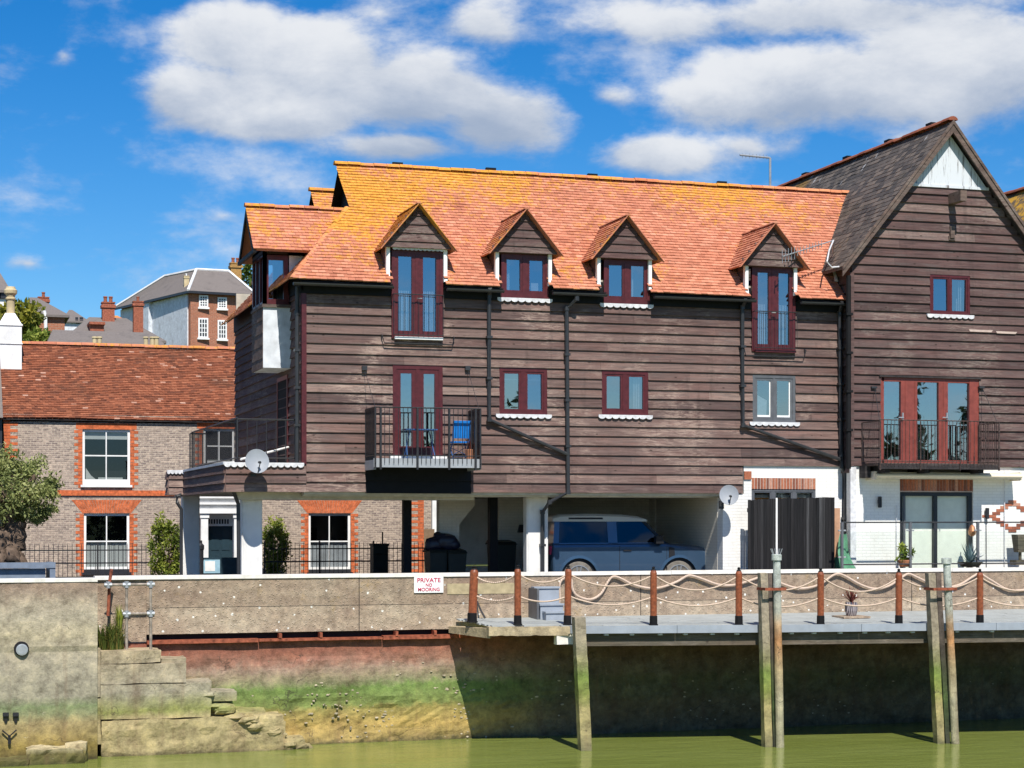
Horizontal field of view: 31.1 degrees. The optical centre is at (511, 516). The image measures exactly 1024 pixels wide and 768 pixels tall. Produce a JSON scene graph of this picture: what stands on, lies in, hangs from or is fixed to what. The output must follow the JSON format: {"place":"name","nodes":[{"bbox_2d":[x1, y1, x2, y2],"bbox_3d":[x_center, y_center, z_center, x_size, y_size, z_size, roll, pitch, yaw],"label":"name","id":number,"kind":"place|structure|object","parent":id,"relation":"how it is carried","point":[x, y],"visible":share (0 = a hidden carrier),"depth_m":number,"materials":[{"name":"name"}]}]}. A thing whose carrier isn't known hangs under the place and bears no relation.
{"place":"outdoors","nodes":[
{"label":"outdoors","id":0,"kind":"place"},
{"bbox_2d":[0,561,55,577],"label":"tree planter","id":1,"kind":"object","parent":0,"point":[34,570],"visible":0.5,"depth_m":42.46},
{"bbox_2d":[0,442,64,568],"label":"olive tree","id":2,"kind":"object","parent":1,"relation":"in","point":[24,504],"visible":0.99,"depth_m":42.75,"materials":[{"name":"green plant"}]},
{"bbox_2d":[0,578,97,758],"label":"river wall","id":3,"kind":"structure","parent":0,"point":[48,656],"depth_m":37.72,"materials":[{"name":"concrete"}]},
{"bbox_2d":[200,540,203,574],"bbox_3d":[-9.303,1.300,55.009,0.220,1.200,0.220,0,0,-17],"label":"bollard","id":4,"kind":"object","parent":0,"point":[201,558],"visible":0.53,"depth_m":54.94,"materials":[{"name":"black paint"}]},
{"bbox_2d":[424,529,433,572],"bbox_3d":[-2.825,1.153,61.987,0.420,1.494,0.100,0,0,-17],"label":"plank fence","id":5,"kind":"object","parent":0,"point":[428,533],"visible":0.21,"depth_m":61.93,"materials":[{"name":"brown wood"}]},
{"bbox_2d":[0,718,1023,767],"bbox_3d":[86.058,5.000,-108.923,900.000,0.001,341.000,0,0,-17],"label":"water","id":6,"kind":"structure","parent":0,"point":[996,743],"depth_m":39.10,"materials":[{"name":"green liquid"}]},
{"bbox_2d":[0,742,89,766],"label":"rock ledge","id":7,"kind":"object","parent":6,"relation":"in","point":[71,752],"visible":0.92,"depth_m":37.25,"materials":[{"name":"beige stone"}]},
{"bbox_2d":[97,614,312,756],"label":"stone steps","id":8,"kind":"structure","parent":6,"relation":"in","point":[152,702],"depth_m":38.79,"materials":[{"name":"stone"}]},
{"bbox_2d":[98,620,128,649],"bbox_3d":[-8.442,2.466,38.821,0.913,0.672,0.765,0,0,-17],"label":"wall weed","id":9,"kind":"object","parent":8,"relation":"on","point":[112,639],"depth_m":38.72,"materials":[{"name":"green plant"}]},
{"bbox_2d":[112,603,124,631],"bbox_3d":[-8.326,2.093,38.981,0.362,0.659,0.298,0,0,30],"label":"wall weed","id":10,"kind":"object","parent":8,"relation":"on","point":[119,618],"depth_m":38.94,"materials":[{"name":"green plant"}]},
{"bbox_2d":[104,569,154,649],"bbox_3d":[-8.081,2.000,38.894,1.045,1.820,0.180,0,0,-17],"label":"tube handrail","id":11,"kind":"object","parent":8,"relation":"on","point":[149,613],"visible":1,"depth_m":38.81,"materials":[{"name":"metal"}]},
{"bbox_2d":[572,617,591,750],"bbox_3d":[1.526,4.181,39.477,0.455,4.082,0.238,0,0,-17],"label":"timber pile","id":12,"kind":"object","parent":6,"relation":"in","point":[581,675],"visible":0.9,"depth_m":39.37,"materials":[{"name":"beige wood"}]},
{"bbox_2d":[757,573,772,746],"bbox_3d":[5.516,3.673,40.063,0.313,4.913,0.193,0,0,-17],"label":"timber pile","id":13,"kind":"object","parent":6,"relation":"in","point":[765,667],"visible":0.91,"depth_m":39.98,"materials":[{"name":"beige wood"}]},
{"bbox_2d":[757,549,785,747],"bbox_3d":[5.646,3.283,40.002,0.518,5.195,0.454,0,0,-17],"label":"mooring pole","id":14,"kind":"object","parent":6,"relation":"in","point":[777,588],"visible":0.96,"depth_m":39.87,"materials":[{"name":"metal"}]},
{"bbox_2d":[768,573,775,746],"bbox_3d":[5.661,3.674,40.087,0.278,4.910,0.188,0,0,-17],"label":"timber pile","id":15,"kind":"object","parent":6,"relation":"in","point":[771,604],"visible":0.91,"depth_m":39.99,"materials":[{"name":"brown wood"}]},
{"bbox_2d":[925,573,944,743],"bbox_3d":[9.361,3.641,40.677,0.466,4.814,0.191,0,0,-17],"label":"timber pile","id":16,"kind":"object","parent":6,"relation":"in","point":[935,665],"visible":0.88,"depth_m":40.59,"materials":[{"name":"beige wood"}]},
{"bbox_2d":[924,558,959,743],"bbox_3d":[9.521,3.376,40.638,0.741,4.957,0.430,0,0,-17],"label":"mooring pole","id":17,"kind":"object","parent":6,"relation":"in","point":[948,588],"visible":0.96,"depth_m":40.51,"materials":[{"name":"metal"}]},
{"bbox_2d":[936,573,949,743],"bbox_3d":[9.514,3.642,40.703,0.426,4.814,0.193,0,0,-17],"label":"timber pile","id":18,"kind":"object","parent":6,"relation":"in","point":[943,663],"visible":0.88,"depth_m":40.61,"materials":[{"name":"wood"}]},
{"bbox_2d":[0,0,1023,318],"label":"sky","id":19,"kind":"structure","parent":0,"point":[136,136],"materials":[{"name":"blue"}]},
{"bbox_2d":[93,567,1023,751],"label":"quay wall","id":20,"kind":"structure","parent":0,"point":[346,658],"depth_m":41.87,"materials":[{"name":"concrete"}]},
{"bbox_2d":[414,577,442,592],"bbox_3d":[-1.867,1.518,41.275,0.675,0.359,0.038,0,0,-17],"label":"notice board","id":21,"kind":"object","parent":20,"relation":"attached to","point":[428,584],"visible":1,"depth_m":41.26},
{"bbox_2d":[449,609,1023,645],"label":"dock","id":22,"kind":"object","parent":20,"relation":"attached to","point":[997,625],"visible":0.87,"depth_m":40.62,"materials":[{"name":"grey paint"}]},
{"bbox_2d":[466,566,477,622],"bbox_3d":[-0.870,1.694,40.504,0.268,1.243,0.250,0,0,-17],"label":"rope post","id":23,"kind":"object","parent":22,"relation":"on","point":[472,606],"visible":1,"depth_m":40.43,"materials":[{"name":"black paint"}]},
{"bbox_2d":[477,575,1023,591],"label":"guard rope","id":24,"kind":"object","parent":23,"relation":"attached to","point":[732,580],"visible":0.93,"depth_m":40.29,"materials":[{"name":"beige fabric"}]},
{"bbox_2d":[477,596,1023,607],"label":"guard rope","id":25,"kind":"object","parent":23,"relation":"attached to","point":[744,600],"visible":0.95,"depth_m":40.33,"materials":[{"name":"beige fabric"}]},
{"bbox_2d":[477,601,485,618],"bbox_3d":[-0.700,2.088,41.446,0.049,0.384,0.347,0,0,-35],"label":"iron bar","id":26,"kind":"object","parent":22,"relation":"on","point":[481,611],"visible":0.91,"depth_m":41.42,"materials":[{"name":"black paint"}]},
{"bbox_2d":[513,565,521,624],"bbox_3d":[0.123,1.690,39.920,0.202,1.300,0.198,0,0,-17],"label":"rope post","id":27,"kind":"object","parent":22,"relation":"on","point":[517,598],"visible":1,"depth_m":39.86,"materials":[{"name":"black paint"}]},
{"bbox_2d":[529,586,563,619],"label":"deck steps","id":28,"kind":"structure","parent":22,"relation":"on","point":[553,610],"depth_m":41.51,"materials":[{"name":"grey paint"}]},
{"bbox_2d":[563,565,571,624],"bbox_3d":[1.206,1.694,40.040,0.202,1.302,0.197,0,0,-17],"label":"rope post","id":29,"kind":"object","parent":22,"relation":"on","point":[567,598],"visible":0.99,"depth_m":39.98,"materials":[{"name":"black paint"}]},
{"bbox_2d":[649,566,657,624],"bbox_3d":[3.083,1.718,40.130,0.202,1.282,0.198,0,0,-17],"label":"rope post","id":30,"kind":"object","parent":22,"relation":"on","point":[653,596],"visible":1,"depth_m":40.07,"materials":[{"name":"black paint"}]},
{"bbox_2d":[734,567,743,624],"bbox_3d":[4.967,1.734,40.326,0.202,1.271,0.198,0,0,-17],"label":"rope post","id":31,"kind":"object","parent":22,"relation":"on","point":[738,601],"visible":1,"depth_m":40.26,"materials":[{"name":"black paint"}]},
{"bbox_2d":[817,568,824,623],"bbox_3d":[6.800,1.750,40.580,0.202,1.257,0.198,0,0,-17],"label":"rope post","id":32,"kind":"object","parent":22,"relation":"on","point":[820,599],"visible":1,"depth_m":40.51,"materials":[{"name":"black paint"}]},
{"bbox_2d":[832,588,870,618],"bbox_3d":[7.824,1.943,42.625,0.733,0.776,0.670,0,0,-17],"label":"potted plant","id":33,"kind":"object","parent":22,"relation":"on","point":[850,611],"visible":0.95,"depth_m":42.52,"materials":[{"name":"red plant"}]},
{"bbox_2d":[894,569,902,623],"bbox_3d":[8.584,1.766,40.867,0.202,1.240,0.197,0,0,-17],"label":"rope post","id":34,"kind":"object","parent":22,"relation":"on","point":[898,601],"visible":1,"depth_m":40.81,"materials":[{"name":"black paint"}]},
{"bbox_2d":[976,569,983,622],"bbox_3d":[10.457,1.774,41.160,0.202,1.239,0.197,0,0,-17],"label":"rope post","id":35,"kind":"object","parent":22,"relation":"on","point":[979,600],"visible":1,"depth_m":41.10,"materials":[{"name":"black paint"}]},
{"bbox_2d":[558,573,1023,602],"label":"wall rope","id":36,"kind":"object","parent":20,"relation":"attached to","point":[743,582],"depth_m":43.39,"materials":[{"name":"beige fabric"}]},
{"bbox_2d":[894,542,915,566],"bbox_3d":[9.744,0.919,45.678,0.572,0.630,0.473,0,0,5],"label":"potted plant","id":37,"kind":"object","parent":20,"relation":"on","point":[903,559],"visible":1,"depth_m":45.59,"materials":[{"name":"green plant"}]},
{"bbox_2d":[838,522,1023,568],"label":"glass balustrade","id":38,"kind":"object","parent":20,"relation":"on","point":[910,556],"visible":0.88,"depth_m":45.52,"materials":[{"name":"clear glass"}]},
{"bbox_2d":[957,543,982,566],"bbox_3d":[11.488,0.931,46.182,0.879,0.636,0.833,0,0,-17],"label":"potted plant","id":39,"kind":"object","parent":20,"relation":"on","point":[969,554],"visible":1,"depth_m":46.08,"materials":[{"name":"plant"}]},
{"bbox_2d":[968,523,975,567],"bbox_3d":[11.591,0.760,46.403,0.195,1.204,0.193,0,0,-32],"label":"lantern","id":40,"kind":"object","parent":20,"relation":"on","point":[971,532],"visible":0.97,"depth_m":46.35,"materials":[{"name":"orange metal"}]},
{"bbox_2d":[1010,534,1023,564],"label":"planter urn","id":41,"kind":"object","parent":20,"relation":"on","point":[1018,542],"visible":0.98,"depth_m":46.76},
{"label":"road","id":42,"kind":"structure","parent":0,"visible":0},
{"bbox_2d":[0,366,2,527],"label":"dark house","id":43,"kind":"structure","parent":42,"relation":"on","point":[1,412],"depth_m":55.44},
{"bbox_2d":[25,542,178,577],"bbox_3d":[-12.415,1.326,55.197,4.799,1.148,0.044,0,0,-17],"label":"iron railing","id":44,"kind":"object","parent":42,"relation":"on","point":[98,562],"visible":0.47,"depth_m":55.17,"materials":[{"name":"black metal"}]},
{"bbox_2d":[145,509,179,574],"bbox_3d":[-10.356,0.935,54.983,1.242,2.343,1.027,0,0,-34],"label":"shrub","id":45,"kind":"object","parent":42,"relation":"on","point":[166,566],"visible":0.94,"depth_m":54.80,"materials":[{"name":"green plant"}]},
{"bbox_2d":[0,286,423,576],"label":"brick cottage","id":46,"kind":"structure","parent":42,"relation":"on","point":[103,428],"depth_m":58.22,"materials":[{"name":"beige brick"}]},
{"bbox_2d":[81,429,131,486],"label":"sash window","id":47,"kind":"structure","parent":46,"relation":"in","point":[105,453],"depth_m":58.05,"materials":[{"name":"white paint"}]},
{"bbox_2d":[82,513,131,574],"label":"sash window","id":48,"kind":"structure","parent":46,"relation":"in","point":[112,529],"depth_m":57.61,"materials":[{"name":"white paint"}]},
{"bbox_2d":[208,526,232,557],"bbox_3d":[-9.254,1.001,58.421,1.005,1.797,0.110,0,0,-17],"label":"front door","id":49,"kind":"structure","parent":46,"relation":"in","point":[220,541],"depth_m":58.43,"materials":[{"name":"blue paint"}]},
{"bbox_2d":[209,429,233,463],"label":"sash window","id":50,"kind":"structure","parent":46,"relation":"in","point":[211,431],"depth_m":59.18,"materials":[{"name":"white paint"}]},
{"bbox_2d":[307,513,352,573],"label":"sash window","id":51,"kind":"structure","parent":46,"relation":"in","point":[326,528],"depth_m":59.67,"materials":[{"name":"white paint"}]},
{"bbox_2d":[204,557,236,574],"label":"gate","id":52,"kind":"structure","parent":42,"relation":"on","point":[228,565],"depth_m":55.54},
{"bbox_2d":[204,560,219,572],"bbox_3d":[-9.028,1.487,55.374,0.490,0.406,0.046,0,0,-17],"label":"notice","id":53,"kind":"object","parent":52,"relation":"attached to","point":[211,566],"visible":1,"depth_m":55.36,"materials":[{"name":"white paper"}]},
{"bbox_2d":[262,515,292,573],"bbox_3d":[-7.373,1.044,57.782,1.021,2.250,1.145,0,0,-17],"label":"shrub","id":54,"kind":"object","parent":42,"relation":"on","point":[278,533],"visible":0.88,"depth_m":57.63,"materials":[{"name":"green plant"}]},
{"bbox_2d":[264,541,423,573],"bbox_3d":[-5.156,1.321,57.444,5.194,1.157,0.044,0,0,-17],"label":"iron railing","id":55,"kind":"object","parent":42,"relation":"on","point":[342,561],"visible":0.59,"depth_m":57.28,"materials":[{"name":"metal"}]},
{"bbox_2d":[369,532,388,572],"bbox_3d":[-3.594,1.150,49.856,0.453,1.500,0.462,0,0,-17],"label":"litter bin","id":56,"kind":"object","parent":42,"relation":"on","point":[378,557],"visible":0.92,"depth_m":49.69,"materials":[{"name":"black plastic"}]},
{"bbox_2d":[423,547,447,572],"bbox_3d":[-1.904,1.329,45.805,0.472,1.138,0.720,0,0,-17],"label":"wheelie bin","id":57,"kind":"object","parent":42,"relation":"on","point":[435,560],"visible":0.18,"depth_m":45.53,"materials":[{"name":"black plastic"}]},
{"bbox_2d":[425,532,459,550],"bbox_3d":[-1.747,0.620,45.833,0.893,0.501,0.505,0,0,-17],"label":"bin bag","id":58,"kind":"object","parent":57,"relation":"on","point":[440,540],"visible":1,"depth_m":45.65,"materials":[{"name":"black plastic"}]},
{"bbox_2d":[446,548,466,572],"bbox_3d":[-1.439,1.339,45.844,0.492,1.118,0.720,0,0,-17],"label":"wheelie bin","id":59,"kind":"object","parent":42,"relation":"on","point":[456,560],"visible":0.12,"depth_m":45.55,"materials":[{"name":"black plastic"}]},
{"bbox_2d":[485,540,516,571],"bbox_3d":[-0.273,1.239,46.729,0.637,1.318,0.720,0,0,-17],"label":"wheelie bin","id":60,"kind":"object","parent":42,"relation":"on","point":[506,555],"visible":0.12,"depth_m":46.46,"materials":[{"name":"black plastic"}]},
{"bbox_2d":[164,161,934,574],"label":"timber house","id":61,"kind":"structure","parent":42,"relation":"on","point":[588,343],"depth_m":44.69,"materials":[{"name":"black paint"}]},
{"bbox_2d":[245,449,268,475],"bbox_3d":[-5.720,-1.224,41.619,0.507,0.620,0.684,0,0,4],"label":"satellite dish","id":62,"kind":"object","parent":61,"relation":"attached to","point":[256,460],"visible":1,"depth_m":41.49,"materials":[{"name":"white metal"}]},
{"bbox_2d":[252,254,266,309],"bbox_3d":[-6.072,-5.625,44.285,0.090,1.190,1.600,0,0,-17],"label":"bay window","id":63,"kind":"structure","parent":61,"relation":"in","point":[257,265],"depth_m":44.51,"materials":[{"name":"red paint"}]},
{"bbox_2d":[262,254,288,304],"bbox_3d":[-5.597,-5.625,43.647,0.620,1.190,0.100,0,0,-17],"label":"bay window","id":64,"kind":"structure","parent":61,"relation":"in","point":[285,300],"depth_m":43.61,"materials":[{"name":"red paint"}]},
{"bbox_2d":[277,374,288,462],"bbox_3d":[-5.546,-2.325,44.631,0.060,2.150,1.450,0,0,-17],"label":"side door","id":65,"kind":"structure","parent":61,"relation":"in","point":[282,382],"depth_m":44.63,"materials":[{"name":"red paint"}]},
{"bbox_2d":[391,247,443,340],"bbox_3d":[-2.218,-5.206,43.044,1.238,2.139,0.290,0,0,-17],"label":"balcony door","id":66,"kind":"structure","parent":61,"relation":"in","point":[417,255],"depth_m":43.02,"materials":[{"name":"red paint"}]},
{"bbox_2d":[390,365,446,458],"bbox_3d":[-2.199,-2.441,43.039,1.360,2.202,0.210,0,0,-17],"label":"balcony door","id":67,"kind":"structure","parent":61,"relation":"in","point":[417,372],"depth_m":43.04,"materials":[{"name":"red paint"}]},
{"bbox_2d":[401,429,437,458],"bbox_3d":[-2.134,-1.659,42.520,0.760,0.731,0.440,0,0,-17],"label":"folding table","id":68,"kind":"object","parent":61,"relation":"on","point":[428,430],"visible":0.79,"depth_m":42.52,"materials":[{"name":"blue metal"}]},
{"bbox_2d":[450,421,470,458],"bbox_3d":[-1.230,-1.762,42.825,0.426,0.941,0.551,0,0,-17],"label":"folding chair","id":69,"kind":"object","parent":61,"relation":"on","point":[458,429],"visible":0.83,"depth_m":42.64,"materials":[{"name":"blue fabric"}]},
{"bbox_2d":[465,439,473,458],"bbox_3d":[-0.962,-1.567,42.779,0.309,0.534,0.280,0,0,-17],"label":"flower pot","id":70,"kind":"object","parent":61,"relation":"on","point":[467,452],"visible":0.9,"depth_m":42.68,"materials":[{"name":"ceramic"}]},
{"bbox_2d":[459,499,487,571],"bbox_3d":[-1.059,0.700,49.333,1.133,2.400,0.320,0,0,-17],"label":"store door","id":71,"kind":"structure","parent":61,"relation":"in","point":[473,529],"depth_m":49.42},
{"bbox_2d":[496,368,551,418],"bbox_3d":[0.258,-2.940,43.860,1.396,1.195,0.205,0,0,-17],"label":"window","id":72,"kind":"structure","parent":61,"relation":"in","point":[522,411],"depth_m":43.83,"materials":[{"name":"red paint"}]},
{"bbox_2d":[497,253,552,302],"bbox_3d":[0.266,-5.674,43.923,1.379,1.145,0.320,0,0,-17],"label":"window","id":73,"kind":"structure","parent":61,"relation":"in","point":[523,294],"depth_m":43.78,"materials":[{"name":"red paint"}]},
{"bbox_2d":[598,371,652,418],"bbox_3d":[2.724,-2.949,44.626,1.401,1.163,0.210,0,0,-17],"label":"window","id":74,"kind":"structure","parent":61,"relation":"in","point":[624,412],"depth_m":44.60,"materials":[{"name":"red paint"}]},
{"bbox_2d":[600,259,653,308],"bbox_3d":[2.750,-5.636,44.637,1.383,1.163,0.215,0,0,-17],"label":"window","id":75,"kind":"structure","parent":61,"relation":"in","point":[625,300],"depth_m":44.55,"materials":[{"name":"red paint"}]},
{"bbox_2d":[719,485,738,508],"bbox_3d":[5.187,-0.491,44.969,0.406,0.582,0.671,0,0,-31],"label":"satellite dish","id":76,"kind":"object","parent":61,"relation":"attached to","point":[728,494],"visible":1,"depth_m":44.85,"materials":[{"name":"white metal"}]},
{"bbox_2d":[740,153,770,185],"bbox_3d":[6.999,-8.764,52.937,0.982,3.328,0.070,0,0,-17],"label":"tv aerial","id":77,"kind":"object","parent":61,"relation":"attached to","point":[756,156],"visible":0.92,"depth_m":53.02,"materials":[{"name":"metal"}]},
{"bbox_2d":[750,266,795,352],"bbox_3d":[6.484,-5.149,45.742,1.180,2.140,0.282,0,0,-17],"label":"balcony door","id":78,"kind":"structure","parent":61,"relation":"in","point":[773,273],"depth_m":45.72,"materials":[{"name":"red paint"}]},
{"bbox_2d":[749,375,799,425],"bbox_3d":[6.495,-2.886,45.804,1.368,1.261,0.230,0,0,-17],"label":"window","id":79,"kind":"structure","parent":61,"relation":"in","point":[760,417],"depth_m":45.76,"materials":[{"name":"grey paint"}]},
{"bbox_2d":[752,489,814,499],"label":"low window","id":80,"kind":"structure","parent":61,"relation":"in","point":[793,493],"depth_m":45.94,"materials":[{"name":"grey paint"}]},
{"bbox_2d":[548,514,704,571],"bbox_3d":[2.764,0.950,46.685,4.357,2.056,2.231,0,0,-17],"label":"car","id":81,"kind":"object","parent":42,"relation":"on","point":[595,542],"visible":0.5,"depth_m":45.72,"materials":[{"name":"blue paint"}]},
{"bbox_2d":[747,497,839,569],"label":"boarded gate","id":82,"kind":"structure","parent":42,"relation":"on","point":[802,533],"depth_m":45.28,"materials":[{"name":"black paint"}]},
{"bbox_2d":[835,534,855,568],"bbox_3d":[8.354,1.157,45.744,0.712,1.501,0.649,0,0,-17],"label":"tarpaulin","id":83,"kind":"object","parent":42,"relation":"on","point":[847,560],"visible":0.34,"depth_m":45.64,"materials":[{"name":"green plastic"}]},
{"bbox_2d":[708,116,1023,568],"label":"gabled house","id":84,"kind":"structure","parent":42,"relation":"on","point":[933,405],"depth_m":46.70,"materials":[{"name":"wood"}]},
{"bbox_2d":[782,240,838,267],"bbox_3d":[7.623,-6.577,45.782,0.803,0.806,2.435,0,0,44],"label":"tv aerial","id":85,"kind":"object","parent":84,"relation":"attached to","point":[791,253],"visible":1,"depth_m":45.70,"materials":[{"name":"metal"}]},
{"bbox_2d":[879,375,980,463],"bbox_3d":[10.478,-2.415,46.828,2.893,2.279,0.710,0,0,-17],"label":"balcony door","id":86,"kind":"structure","parent":84,"relation":"in","point":[907,384],"depth_m":46.64,"materials":[{"name":"red paint"}]},
{"bbox_2d":[900,492,971,567],"bbox_3d":[10.728,0.610,46.722,2.090,2.480,0.180,0,0,-17],"label":"sliding door","id":87,"kind":"structure","parent":84,"relation":"in","point":[931,542],"depth_m":46.78,"materials":[{"name":"clear glass"}]},
{"bbox_2d":[926,274,973,318],"bbox_3d":[11.088,-5.581,46.744,1.348,1.105,0.210,0,0,-17],"label":"window","id":88,"kind":"structure","parent":84,"relation":"in","point":[958,314],"depth_m":46.72,"materials":[{"name":"red paint"}]},
{"bbox_2d":[1004,187,1023,221],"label":"house","id":89,"kind":"structure","parent":42,"relation":"on","point":[1015,197],"depth_m":53.16,"materials":[{"name":"tile"}]},
{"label":"hill","id":90,"kind":"structure","parent":0,"visible":0},
{"bbox_2d":[0,273,7,305],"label":"hill house","id":91,"kind":"structure","parent":90,"relation":"on","point":[3,284],"depth_m":115.74,"materials":[{"name":"white paint"}]},
{"bbox_2d":[0,293,5,298],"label":"window","id":92,"kind":"structure","parent":91,"relation":"in","point":[2,296],"depth_m":115.58,"materials":[{"name":"white"}]},
{"bbox_2d":[0,297,46,333],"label":"hill tree","id":93,"kind":"object","parent":90,"relation":"on","point":[29,316],"visible":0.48,"depth_m":91.20,"materials":[{"name":"green plant"}]},
{"bbox_2d":[22,325,50,346],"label":"hill tree","id":94,"kind":"object","parent":90,"relation":"on","point":[35,334],"visible":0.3,"depth_m":88.37,"materials":[{"name":"green plant"}]},
{"bbox_2d":[29,292,69,331],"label":"hill house","id":95,"kind":"structure","parent":90,"relation":"on","point":[56,319],"depth_m":121.62,"materials":[{"name":"white paint"}]},
{"bbox_2d":[65,310,85,329],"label":"hill house","id":96,"kind":"structure","parent":90,"relation":"on","point":[75,320],"depth_m":185.30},
{"bbox_2d":[47,330,164,348],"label":"outbuilding","id":97,"kind":"structure","parent":90,"relation":"on","point":[145,338],"depth_m":79.63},
{"bbox_2d":[74,296,165,343],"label":"hill house","id":98,"kind":"structure","parent":90,"relation":"on","point":[107,320],"depth_m":110.07,"materials":[{"name":"grey brick"}]},
{"bbox_2d":[115,258,251,351],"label":"villa","id":99,"kind":"object","parent":90,"relation":"on","point":[194,307],"visible":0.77,"depth_m":171.01,"materials":[{"name":"white paint"}]},
{"bbox_2d":[197,318,209,339],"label":"sash window","id":100,"kind":"structure","parent":99,"relation":"in","point":[202,322],"depth_m":169.20,"materials":[{"name":"white paint"}]},
{"bbox_2d":[198,295,209,308],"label":"sash window","id":101,"kind":"structure","parent":99,"relation":"in","point":[203,299],"depth_m":169.20,"materials":[{"name":"white paint"}]},
{"bbox_2d":[217,297,227,310],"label":"sash window","id":102,"kind":"structure","parent":99,"relation":"in","point":[222,301],"depth_m":170.07,"materials":[{"name":"white paint"}]},
{"bbox_2d":[217,320,227,340],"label":"sash window","id":103,"kind":"structure","parent":99,"relation":"in","point":[222,330],"depth_m":170.03,"materials":[{"name":"white paint"}]},
{"bbox_2d":[241,264,251,288],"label":"hill tree","id":104,"kind":"object","parent":90,"relation":"on","point":[246,269],"visible":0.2,"depth_m":200.42,"materials":[{"name":"green plant"}]},
{"bbox_2d":[424,500,435,532],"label":"lane house","id":105,"kind":"structure","parent":90,"relation":"on","point":[429,514],"depth_m":70.16,"materials":[{"name":"grey brick"}]},
{"bbox_2d":[431,500,435,532],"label":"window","id":106,"kind":"structure","parent":105,"relation":"in","point":[433,502],"depth_m":70.07,"materials":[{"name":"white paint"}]}
]}

